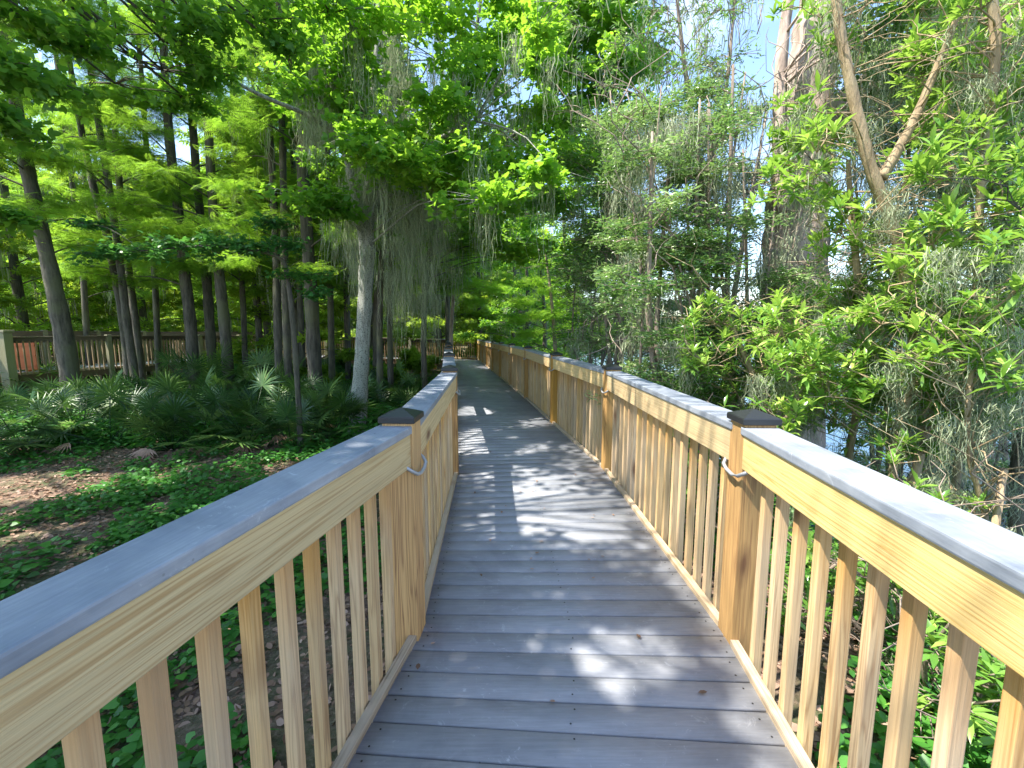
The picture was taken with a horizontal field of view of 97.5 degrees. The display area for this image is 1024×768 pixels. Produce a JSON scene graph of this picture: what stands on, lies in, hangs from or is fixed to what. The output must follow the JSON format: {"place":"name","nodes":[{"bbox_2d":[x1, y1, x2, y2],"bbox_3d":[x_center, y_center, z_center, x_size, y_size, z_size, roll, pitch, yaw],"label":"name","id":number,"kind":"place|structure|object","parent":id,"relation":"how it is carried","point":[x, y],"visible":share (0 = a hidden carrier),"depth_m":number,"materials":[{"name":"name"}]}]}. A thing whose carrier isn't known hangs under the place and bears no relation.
{"place":"outdoors","nodes":[
{"label":"outdoors","id":0,"kind":"place"},
{"bbox_2d":[0,354,466,373],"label":"boardwalk","id":1,"kind":"structure","parent":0,"point":[102,365],"depth_m":17.09,"materials":[{"name":"wood"}]},
{"bbox_2d":[14,343,37,371],"bbox_3d":[-15.850,-0.868,14.102,1.501,0.948,0.500,-2,7,-14],"label":"barrier","id":2,"kind":"object","parent":1,"relation":"on","point":[28,359],"visible":0.46,"depth_m":14.20,"materials":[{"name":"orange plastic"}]},
{"bbox_2d":[12,330,256,390],"bbox_3d":[-16.196,-0.999,18.228,0.928,2.394,14.945,2,7,16],"label":"wooden railing","id":3,"kind":"object","parent":1,"relation":"attached to","point":[50,333],"visible":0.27,"depth_m":17.48,"materials":[{"name":"brown wood"}]},
{"bbox_2d":[0,335,444,382],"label":"wooden railing","id":4,"kind":"object","parent":1,"relation":"attached to","point":[110,354],"visible":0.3,"depth_m":15.49,"materials":[{"name":"brown wood"}]},
{"bbox_2d":[305,337,475,368],"bbox_3d":[-8.251,-1.779,25.655,12.489,2.122,0.754,0,7,0],"label":"wooden railing","id":5,"kind":"object","parent":1,"relation":"attached to","point":[467,357],"visible":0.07,"depth_m":25.50,"materials":[{"name":"brown wood"}]},
{"bbox_2d":[0,343,987,767],"bbox_3d":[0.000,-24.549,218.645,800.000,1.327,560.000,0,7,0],"label":"ground","id":6,"kind":"structure","parent":0,"point":[272,665],"depth_m":3.73,"materials":[{"name":"brown soil"}]},
{"bbox_2d":[0,330,19,396],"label":"timber post","id":7,"kind":"object","parent":6,"relation":"on","point":[8,366],"visible":0.73,"depth_m":12.96,"materials":[{"name":"beige wood"}]},
{"bbox_2d":[0,382,53,429],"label":"palmetto","id":8,"kind":"object","parent":6,"relation":"on","point":[18,392],"visible":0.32,"depth_m":10.18,"materials":[{"name":"green plant"}]},
{"bbox_2d":[0,169,80,359],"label":"cypress tree","id":9,"kind":"object","parent":6,"relation":"on","point":[26,262],"visible":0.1,"depth_m":27.38,"materials":[{"name":"green plant"}]},
{"bbox_2d":[0,380,100,452],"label":"palmetto","id":10,"kind":"object","parent":6,"relation":"on","point":[41,409],"visible":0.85,"depth_m":8.65,"materials":[{"name":"green plant"}]},
{"bbox_2d":[0,49,104,385],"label":"cypress tree","id":11,"kind":"object","parent":6,"relation":"on","point":[6,299],"visible":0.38,"depth_m":16.86,"materials":[{"name":"green plant"}]},
{"bbox_2d":[2,367,137,422],"bbox_3d":[-9.745,0.379,10.297,2.010,1.537,2.616,0,7,3],"label":"palmetto","id":12,"kind":"object","parent":6,"relation":"on","point":[78,386],"visible":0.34,"depth_m":9.59,"materials":[{"name":"green plant"}]},
{"bbox_2d":[16,382,124,438],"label":"palmetto","id":13,"kind":"object","parent":6,"relation":"on","point":[81,399],"visible":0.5,"depth_m":9.04,"materials":[{"name":"green plant"}]},
{"bbox_2d":[0,0,142,400],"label":"cypress tree","id":14,"kind":"object","parent":6,"relation":"on","point":[65,348],"visible":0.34,"depth_m":11.63,"materials":[{"name":"green plant"}]},
{"bbox_2d":[0,44,145,345],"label":"cypress tree","id":15,"kind":"object","parent":6,"relation":"on","point":[18,286],"visible":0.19,"depth_m":20.23,"materials":[{"name":"green plant"}]},
{"bbox_2d":[0,1,162,384],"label":"cypress tree","id":16,"kind":"object","parent":6,"relation":"on","point":[63,124],"visible":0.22,"depth_m":15.52,"materials":[{"name":"green plant"}]},
{"bbox_2d":[31,116,152,361],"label":"cypress tree","id":17,"kind":"object","parent":6,"relation":"on","point":[73,287],"visible":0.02,"depth_m":26.26,"materials":[{"name":"green plant"}]},
{"bbox_2d":[0,0,194,384],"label":"cypress tree","id":18,"kind":"object","parent":6,"relation":"on","point":[125,310],"visible":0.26,"depth_m":12.71,"materials":[{"name":"green plant"}]},
{"bbox_2d":[15,374,189,453],"bbox_3d":[-7.970,0.637,8.781,2.781,1.794,1.822,-1,7,-12],"label":"palmetto","id":19,"kind":"object","parent":6,"relation":"on","point":[119,397],"visible":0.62,"depth_m":8.66,"materials":[{"name":"green plant"}]},
{"bbox_2d":[16,0,192,392],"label":"cypress tree","id":20,"kind":"object","parent":6,"relation":"on","point":[135,319],"visible":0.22,"depth_m":13.45,"materials":[{"name":"green plant"}]},
{"bbox_2d":[0,0,214,377],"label":"cypress tree","id":21,"kind":"object","parent":6,"relation":"on","point":[92,182],"visible":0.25,"depth_m":13.09,"materials":[{"name":"green plant"}]},
{"bbox_2d":[38,78,178,361],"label":"cypress tree","id":22,"kind":"object","parent":6,"relation":"on","point":[68,229],"visible":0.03,"depth_m":24.38,"materials":[{"name":"green plant"}]},
{"bbox_2d":[41,125,217,359],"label":"broadleaf tree","id":23,"kind":"object","parent":6,"relation":"on","point":[145,323],"visible":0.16,"depth_m":21.42,"materials":[{"name":"green plant"}]},
{"bbox_2d":[23,0,246,395],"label":"cypress tree","id":24,"kind":"object","parent":6,"relation":"on","point":[189,313],"visible":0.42,"depth_m":12.46,"materials":[{"name":"green plant"}]},
{"bbox_2d":[35,0,235,379],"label":"cypress tree","id":25,"kind":"object","parent":6,"relation":"on","point":[156,317],"visible":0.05,"depth_m":15.69,"materials":[{"name":"green plant"}]},
{"bbox_2d":[78,366,196,420],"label":"palmetto","id":26,"kind":"object","parent":6,"relation":"on","point":[142,385],"visible":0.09,"depth_m":11.22,"materials":[{"name":"green plant"}]},
{"bbox_2d":[100,390,241,458],"bbox_3d":[-6.474,0.804,8.659,1.705,1.460,2.197,7,10,43],"label":"palmetto","id":27,"kind":"object","parent":6,"relation":"on","point":[143,453],"visible":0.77,"depth_m":8.38,"materials":[{"name":"green plant"}]},
{"bbox_2d":[108,363,240,422],"bbox_3d":[-7.686,0.368,10.304,2.199,1.681,2.861,1,7,7],"label":"palmetto","id":28,"kind":"object","parent":6,"relation":"on","point":[171,382],"visible":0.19,"depth_m":9.57,"materials":[{"name":"green plant"}]},
{"bbox_2d":[79,0,271,367],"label":"cypress tree","id":29,"kind":"object","parent":6,"relation":"on","point":[209,319],"visible":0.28,"depth_m":13.03,"materials":[{"name":"green plant"}]},
{"bbox_2d":[107,338,263,404],"bbox_3d":[-8.441,-0.109,12.364,3.669,2.402,2.719,0,7,0],"label":"palmetto","id":30,"kind":"object","parent":6,"relation":"on","point":[180,365],"visible":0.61,"depth_m":12.36,"materials":[{"name":"green plant"}]},
{"bbox_2d":[0,0,371,237],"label":"maple tree","id":31,"kind":"object","parent":6,"relation":"on","point":[60,31],"visible":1,"depth_m":5.34,"materials":[{"name":"green plant"}]},
{"bbox_2d":[113,121,270,347],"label":"broadleaf tree","id":32,"kind":"object","parent":6,"relation":"on","point":[168,300],"visible":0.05,"depth_m":23.95,"materials":[{"name":"green plant"}]},
{"bbox_2d":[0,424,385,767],"bbox_3d":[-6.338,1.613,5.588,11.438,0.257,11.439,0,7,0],"label":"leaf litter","id":33,"kind":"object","parent":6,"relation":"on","point":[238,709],"visible":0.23,"depth_m":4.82,"materials":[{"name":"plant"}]},
{"bbox_2d":[144,388,241,456],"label":"palmetto","id":34,"kind":"object","parent":6,"relation":"on","point":[192,443],"visible":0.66,"depth_m":8.32,"materials":[{"name":"green plant"}]},
{"bbox_2d":[0,401,386,767],"bbox_3d":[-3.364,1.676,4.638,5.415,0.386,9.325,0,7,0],"label":"ground cover","id":35,"kind":"object","parent":6,"relation":"on","point":[126,718],"visible":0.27,"depth_m":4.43,"materials":[{"name":"green plant"}]},
{"bbox_2d":[52,211,336,447],"bbox_3d":[-5.092,-0.718,7.675,4.075,4.434,1.347,-3,8,-19],"label":"maple sapling","id":36,"kind":"object","parent":6,"relation":"on","point":[149,250],"visible":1,"depth_m":7.47,"materials":[{"name":"green plant"}]},
{"bbox_2d":[77,0,321,391],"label":"cypress tree","id":37,"kind":"object","parent":6,"relation":"on","point":[224,323],"visible":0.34,"depth_m":12.33,"materials":[{"name":"green plant"}]},
{"bbox_2d":[136,0,300,367],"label":"cypress tree","id":38,"kind":"object","parent":6,"relation":"on","point":[243,313],"visible":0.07,"depth_m":14.38,"materials":[{"name":"green plant"}]},
{"bbox_2d":[0,369,441,449],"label":"undergrowth","id":39,"kind":"object","parent":6,"relation":"on","point":[150,440],"visible":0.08,"depth_m":9.14,"materials":[{"name":"green plant"}]},
{"bbox_2d":[180,364,296,454],"bbox_3d":[-5.149,0.565,8.614,1.958,1.928,2.989,-4,8,-27],"label":"palmetto","id":40,"kind":"object","parent":6,"relation":"on","point":[212,405],"visible":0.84,"depth_m":8.49,"materials":[{"name":"green plant"}]},
{"bbox_2d":[166,1,317,377],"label":"cypress tree","id":41,"kind":"object","parent":6,"relation":"on","point":[258,329],"visible":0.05,"depth_m":16.67,"materials":[{"name":"green plant"}]},
{"bbox_2d":[170,345,325,403],"bbox_3d":[-7.467,-0.120,12.761,3.870,2.165,3.118,-7,10,-43],"label":"palmetto","id":42,"kind":"object","parent":6,"relation":"on","point":[261,356],"visible":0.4,"depth_m":13.05,"materials":[{"name":"green plant"}]},
{"bbox_2d":[222,380,283,433],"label":"palmetto","id":43,"kind":"object","parent":6,"relation":"on","point":[245,403],"visible":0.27,"depth_m":10.03,"materials":[{"name":"green plant"}]},
{"bbox_2d":[171,59,353,378],"bbox_3d":[-10.449,-6.871,19.095,6.522,13.756,7.000,1,7,10],"label":"cypress tree","id":44,"kind":"object","parent":6,"relation":"on","point":[264,328],"visible":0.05,"depth_m":18.08,"materials":[{"name":"green plant"}]},
{"bbox_2d":[209,387,326,444],"bbox_3d":[-4.857,0.640,9.173,1.678,1.283,2.184,2,8,18],"label":"palmetto","id":45,"kind":"object","parent":6,"relation":"on","point":[244,430],"visible":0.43,"depth_m":8.83,"materials":[{"name":"green plant"}]},
{"bbox_2d":[168,0,378,399],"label":"cypress tree","id":46,"kind":"object","parent":6,"relation":"on","point":[249,231],"visible":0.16,"depth_m":12.02,"materials":[{"name":"green plant"}]},
{"bbox_2d":[172,0,390,399],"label":"cypress tree","id":47,"kind":"object","parent":6,"relation":"on","point":[313,345],"visible":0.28,"depth_m":11.53,"materials":[{"name":"green plant"}]},
{"bbox_2d":[176,0,389,391],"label":"cypress tree","id":48,"kind":"object","parent":6,"relation":"on","point":[277,317],"visible":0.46,"depth_m":11.31,"materials":[{"name":"green plant"}]},
{"bbox_2d":[196,132,372,366],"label":"broadleaf tree","id":49,"kind":"object","parent":6,"relation":"on","point":[265,292],"visible":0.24,"depth_m":15.83,"materials":[{"name":"green plant"}]},
{"bbox_2d":[238,391,337,447],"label":"palmetto","id":50,"kind":"object","parent":6,"relation":"on","point":[280,410],"visible":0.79,"depth_m":8.53,"materials":[{"name":"green plant"}]},
{"bbox_2d":[218,0,373,368],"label":"cypress tree","id":51,"kind":"object","parent":6,"relation":"on","point":[300,314],"visible":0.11,"depth_m":14.11,"materials":[{"name":"green plant"}]},
{"bbox_2d":[253,370,348,429],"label":"palmetto","id":52,"kind":"object","parent":6,"relation":"on","point":[303,391],"visible":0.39,"depth_m":10.12,"materials":[{"name":"green plant"}]},
{"bbox_2d":[289,384,363,438],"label":"palmetto","id":53,"kind":"object","parent":6,"relation":"on","point":[314,397],"visible":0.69,"depth_m":9.04,"materials":[{"name":"green plant"}]},
{"bbox_2d":[269,146,383,384],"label":"cypress tree","id":54,"kind":"object","parent":6,"relation":"on","point":[347,342],"visible":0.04,"depth_m":17.24,"materials":[{"name":"brown plant"}]},
{"bbox_2d":[236,16,423,384],"bbox_3d":[-5.695,-6.739,13.934,5.066,14.719,5.393,-4,8,-30],"label":"cypress tree","id":55,"kind":"object","parent":6,"relation":"on","point":[331,342],"visible":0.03,"depth_m":14.24,"materials":[{"name":"green plant"}]},
{"bbox_2d":[281,378,389,436],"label":"palmetto","id":56,"kind":"object","parent":6,"relation":"on","point":[336,395],"visible":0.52,"depth_m":9.43,"materials":[{"name":"green plant"}]},
{"bbox_2d":[304,40,434,359],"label":"cypress tree","id":57,"kind":"object","parent":6,"relation":"on","point":[416,335],"visible":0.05,"depth_m":18.62,"materials":[{"name":"green plant"}]},
{"bbox_2d":[331,47,446,405],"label":"cypress tree","id":58,"kind":"object","parent":6,"relation":"on","point":[379,356],"visible":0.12,"depth_m":11.96,"materials":[{"name":"green plant"}]},
{"bbox_2d":[371,385,419,412],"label":"palmetto","id":59,"kind":"object","parent":6,"relation":"on","point":[399,398],"visible":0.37,"depth_m":11.35,"materials":[{"name":"green plant"}]},
{"bbox_2d":[358,62,445,407],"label":"cypress tree","id":60,"kind":"object","parent":6,"relation":"on","point":[390,368],"visible":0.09,"depth_m":12.64,"materials":[{"name":"green plant"}]},
{"bbox_2d":[273,39,544,368],"bbox_3d":[-3.336,-4.867,16.490,9.149,10.484,11.564,0,7,0],"label":"maple tree","id":61,"kind":"object","parent":6,"relation":"on","point":[524,230],"visible":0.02,"depth_m":14.90,"materials":[{"name":"green plant"}]},
{"bbox_2d":[233,0,605,434],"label":"maple tree","id":62,"kind":"object","parent":6,"relation":"on","point":[443,158],"visible":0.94,"depth_m":7.63,"materials":[{"name":"green plant"}]},
{"bbox_2d":[399,353,442,377],"bbox_3d":[-4.041,-0.690,18.915,1.764,1.294,2.126,5,9,36],"label":"bush","id":63,"kind":"object","parent":6,"relation":"on","point":[414,363],"visible":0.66,"depth_m":18.60,"materials":[{"name":"green plant"}]},
{"bbox_2d":[394,65,478,343],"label":"cypress tree","id":64,"kind":"object","parent":6,"relation":"on","point":[447,312],"visible":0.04,"depth_m":21.19,"materials":[{"name":"green plant"}]},
{"bbox_2d":[401,209,481,334],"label":"cypress tree","id":65,"kind":"object","parent":6,"relation":"on","point":[470,326],"visible":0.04,"depth_m":28.24,"materials":[{"name":"green plant"}]},
{"bbox_2d":[396,210,501,365],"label":"broadleaf tree","id":66,"kind":"object","parent":6,"relation":"on","point":[459,313],"visible":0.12,"depth_m":26.85,"materials":[{"name":"green plant"}]},
{"bbox_2d":[396,234,523,349],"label":"young cypress","id":67,"kind":"object","parent":6,"relation":"on","point":[489,288],"visible":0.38,"depth_m":14.81,"materials":[{"name":"green plant"}]},
{"bbox_2d":[444,168,510,359],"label":"cypress tree","id":68,"kind":"object","parent":6,"relation":"on","point":[479,276],"visible":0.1,"depth_m":29.84,"materials":[{"name":"green plant"}]},
{"bbox_2d":[0,150,1017,349],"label":"distant wood","id":69,"kind":"object","parent":6,"relation":"on","point":[502,299],"visible":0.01,"depth_m":59.44,"materials":[{"name":"green plant"}]},
{"bbox_2d":[454,190,572,350],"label":"shore tree","id":70,"kind":"object","parent":6,"relation":"on","point":[503,313],"visible":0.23,"depth_m":22.70,"materials":[{"name":"green plant"}]},
{"bbox_2d":[474,190,559,345],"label":"cypress tree","id":71,"kind":"object","parent":6,"relation":"on","point":[501,305],"visible":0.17,"depth_m":27.24,"materials":[{"name":"green plant"}]},
{"bbox_2d":[485,188,562,337],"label":"cypress tree","id":72,"kind":"object","parent":6,"relation":"on","point":[536,235],"visible":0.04,"depth_m":30.80,"materials":[{"name":"green plant"}]},
{"bbox_2d":[374,0,678,388],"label":"maple tree","id":73,"kind":"object","parent":6,"relation":"on","point":[594,45],"visible":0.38,"depth_m":10.38,"materials":[{"name":"green plant"}]},
{"bbox_2d":[474,241,582,359],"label":"shore tree","id":74,"kind":"object","parent":6,"relation":"on","point":[510,326],"visible":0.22,"depth_m":20.26,"materials":[{"name":"green plant"}]},
{"bbox_2d":[500,254,590,351],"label":"young cypress","id":75,"kind":"object","parent":6,"relation":"on","point":[517,320],"visible":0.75,"depth_m":13.18,"materials":[{"name":"green plant"}]},
{"bbox_2d":[347,360,797,767],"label":"boardwalk","id":76,"kind":"structure","parent":6,"relation":"on","point":[511,652],"depth_m":2.15,"materials":[{"name":"grey wood"}]},
{"bbox_2d":[0,339,460,767],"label":"wooden railing","id":77,"kind":"object","parent":76,"relation":"attached to","point":[82,644],"visible":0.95,"depth_m":1.15,"materials":[{"name":"brown wood"}]},
{"bbox_2d":[476,339,1023,767],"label":"wooden railing","id":78,"kind":"object","parent":76,"relation":"attached to","point":[960,571],"visible":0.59,"depth_m":1.58,"materials":[{"name":"brown wood"}]},
{"bbox_2d":[501,191,645,364],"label":"shore tree","id":79,"kind":"object","parent":6,"relation":"on","point":[519,343],"visible":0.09,"depth_m":16.15,"materials":[{"name":"green plant"}]},
{"bbox_2d":[543,166,663,365],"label":"tree","id":80,"kind":"object","parent":6,"relation":"on","point":[603,356],"visible":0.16,"depth_m":11.31,"materials":[{"name":"green plant"}]},
{"bbox_2d":[524,175,686,365],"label":"shore tree","id":81,"kind":"object","parent":6,"relation":"on","point":[539,226],"visible":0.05,"depth_m":15.54,"materials":[{"name":"green plant"}]},
{"bbox_2d":[533,85,701,367],"bbox_3d":[2.436,-2.176,9.198,3.646,6.894,4.347,1,7,9],"label":"tree","id":82,"kind":"object","parent":6,"relation":"on","point":[581,272],"visible":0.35,"depth_m":8.40,"materials":[{"name":"green plant"}]},
{"bbox_2d":[556,37,771,469],"bbox_3d":[2.175,-1.341,6.377,2.534,6.050,4.154,3,8,21],"label":"tree","id":83,"kind":"object","parent":6,"relation":"on","point":[628,156],"visible":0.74,"depth_m":5.38,"materials":[{"name":"green plant"}]},
{"bbox_2d":[555,0,775,444],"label":"bare twigged tree","id":84,"kind":"object","parent":6,"relation":"on","point":[708,63],"visible":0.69,"depth_m":6.54,"materials":[{"name":"grey plant"}]},
{"bbox_2d":[661,388,794,555],"bbox_3d":[2.135,1.078,4.524,1.987,2.186,2.201,0,7,0],"label":"bank shrub","id":85,"kind":"object","parent":6,"relation":"on","point":[718,485],"visible":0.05,"depth_m":4.51,"materials":[{"name":"green plant"}]},
{"bbox_2d":[661,437,814,549],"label":"undergrowth","id":86,"kind":"object","parent":6,"relation":"on","point":[790,517],"depth_m":4.83,"materials":[{"name":"green plant"}]},
{"bbox_2d":[644,59,855,469],"bbox_3d":[3.535,-1.323,6.623,3.137,5.896,4.455,4,8,26],"label":"tree","id":87,"kind":"object","parent":6,"relation":"on","point":[726,116],"visible":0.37,"depth_m":5.68,"materials":[{"name":"green plant"}]},
{"bbox_2d":[635,226,895,431],"bbox_3d":[2.736,0.104,5.202,3.286,3.438,2.341,0,7,0],"label":"bank shrub","id":88,"kind":"object","parent":6,"relation":"on","point":[728,329],"visible":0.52,"depth_m":4.71,"materials":[{"name":"green plant"}]},
{"bbox_2d":[668,504,998,767],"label":"leaf litter","id":89,"kind":"object","parent":6,"relation":"on","point":[848,687],"visible":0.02,"depth_m":3.03,"materials":[{"name":"plant"}]},
{"bbox_2d":[671,468,996,767],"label":"ground cover","id":90,"kind":"object","parent":6,"relation":"on","point":[978,756],"visible":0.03,"depth_m":2.43,"materials":[{"name":"green plant"}]},
{"bbox_2d":[738,126,938,550],"bbox_3d":[3.185,-0.314,4.537,2.507,4.705,1.988,0,7,0],"label":"tan stemmed shrub","id":91,"kind":"object","parent":6,"relation":"on","point":[857,391],"visible":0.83,"depth_m":4.16,"materials":[{"name":"green plant"}]},
{"bbox_2d":[713,454,1023,734],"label":"bank shrub","id":92,"kind":"object","parent":6,"relation":"on","point":[895,590],"visible":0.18,"depth_m":3.06,"materials":[{"name":"green plant"}]},
{"bbox_2d":[731,0,1023,448],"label":"great cypress","id":93,"kind":"object","parent":6,"relation":"on","point":[823,64],"visible":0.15,"depth_m":6.20,"materials":[{"name":"brown plant"}]},
{"bbox_2d":[742,0,1023,505],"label":"arching shrub","id":94,"kind":"object","parent":6,"relation":"on","point":[877,177],"visible":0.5,"depth_m":4.07,"materials":[{"name":"green plant"}]},
{"bbox_2d":[779,445,1023,762],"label":"bank shrub","id":95,"kind":"object","parent":6,"relation":"on","point":[989,678],"visible":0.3,"depth_m":2.25,"materials":[{"name":"green plant"}]},
{"bbox_2d":[811,35,995,490],"bbox_3d":[6.876,-1.936,7.888,5.971,9.134,2.980,-7,10,-43],"label":"tree","id":96,"kind":"object","parent":6,"relation":"on","point":[857,457],"visible":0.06,"depth_m":7.06,"materials":[{"name":"green plant"}]},
{"bbox_2d":[792,220,1022,491],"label":"bank shrub","id":97,"kind":"object","parent":6,"relation":"on","point":[914,455],"visible":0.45,"depth_m":3.81,"materials":[{"name":"green plant"}]},
{"bbox_2d":[798,0,1023,525],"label":"tall shrub","id":98,"kind":"object","parent":6,"relation":"on","point":[989,49],"visible":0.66,"depth_m":3.56,"materials":[{"name":"green plant"}]},
{"bbox_2d":[869,251,1023,536],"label":"bank shrub","id":99,"kind":"object","parent":6,"relation":"on","point":[966,422],"visible":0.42,"depth_m":3.26,"materials":[{"name":"green plant"}]},
{"bbox_2d":[880,0,1023,526],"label":"tree","id":100,"kind":"object","parent":6,"relation":"on","point":[1000,463],"visible":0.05,"depth_m":6.16,"materials":[{"name":"green plant"}]},
{"bbox_2d":[894,39,1023,535],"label":"bank shrub","id":101,"kind":"object","parent":6,"relation":"on","point":[995,255],"visible":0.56,"depth_m":3.22,"materials":[{"name":"green plant"}]},
{"bbox_2d":[991,468,1007,525],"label":"cut sapling","id":102,"kind":"object","parent":6,"relation":"on","point":[998,510],"visible":0.21,"depth_m":3.21,"materials":[{"name":"beige plant"}]},
{"bbox_2d":[9,0,1018,324],"label":"sky","id":103,"kind":"structure","parent":0,"point":[183,152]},
{"bbox_2d":[561,339,1010,539],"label":"lake","id":104,"kind":"structure","parent":0,"point":[829,441],"depth_m":11.68,"materials":[{"name":"blue liquid"}]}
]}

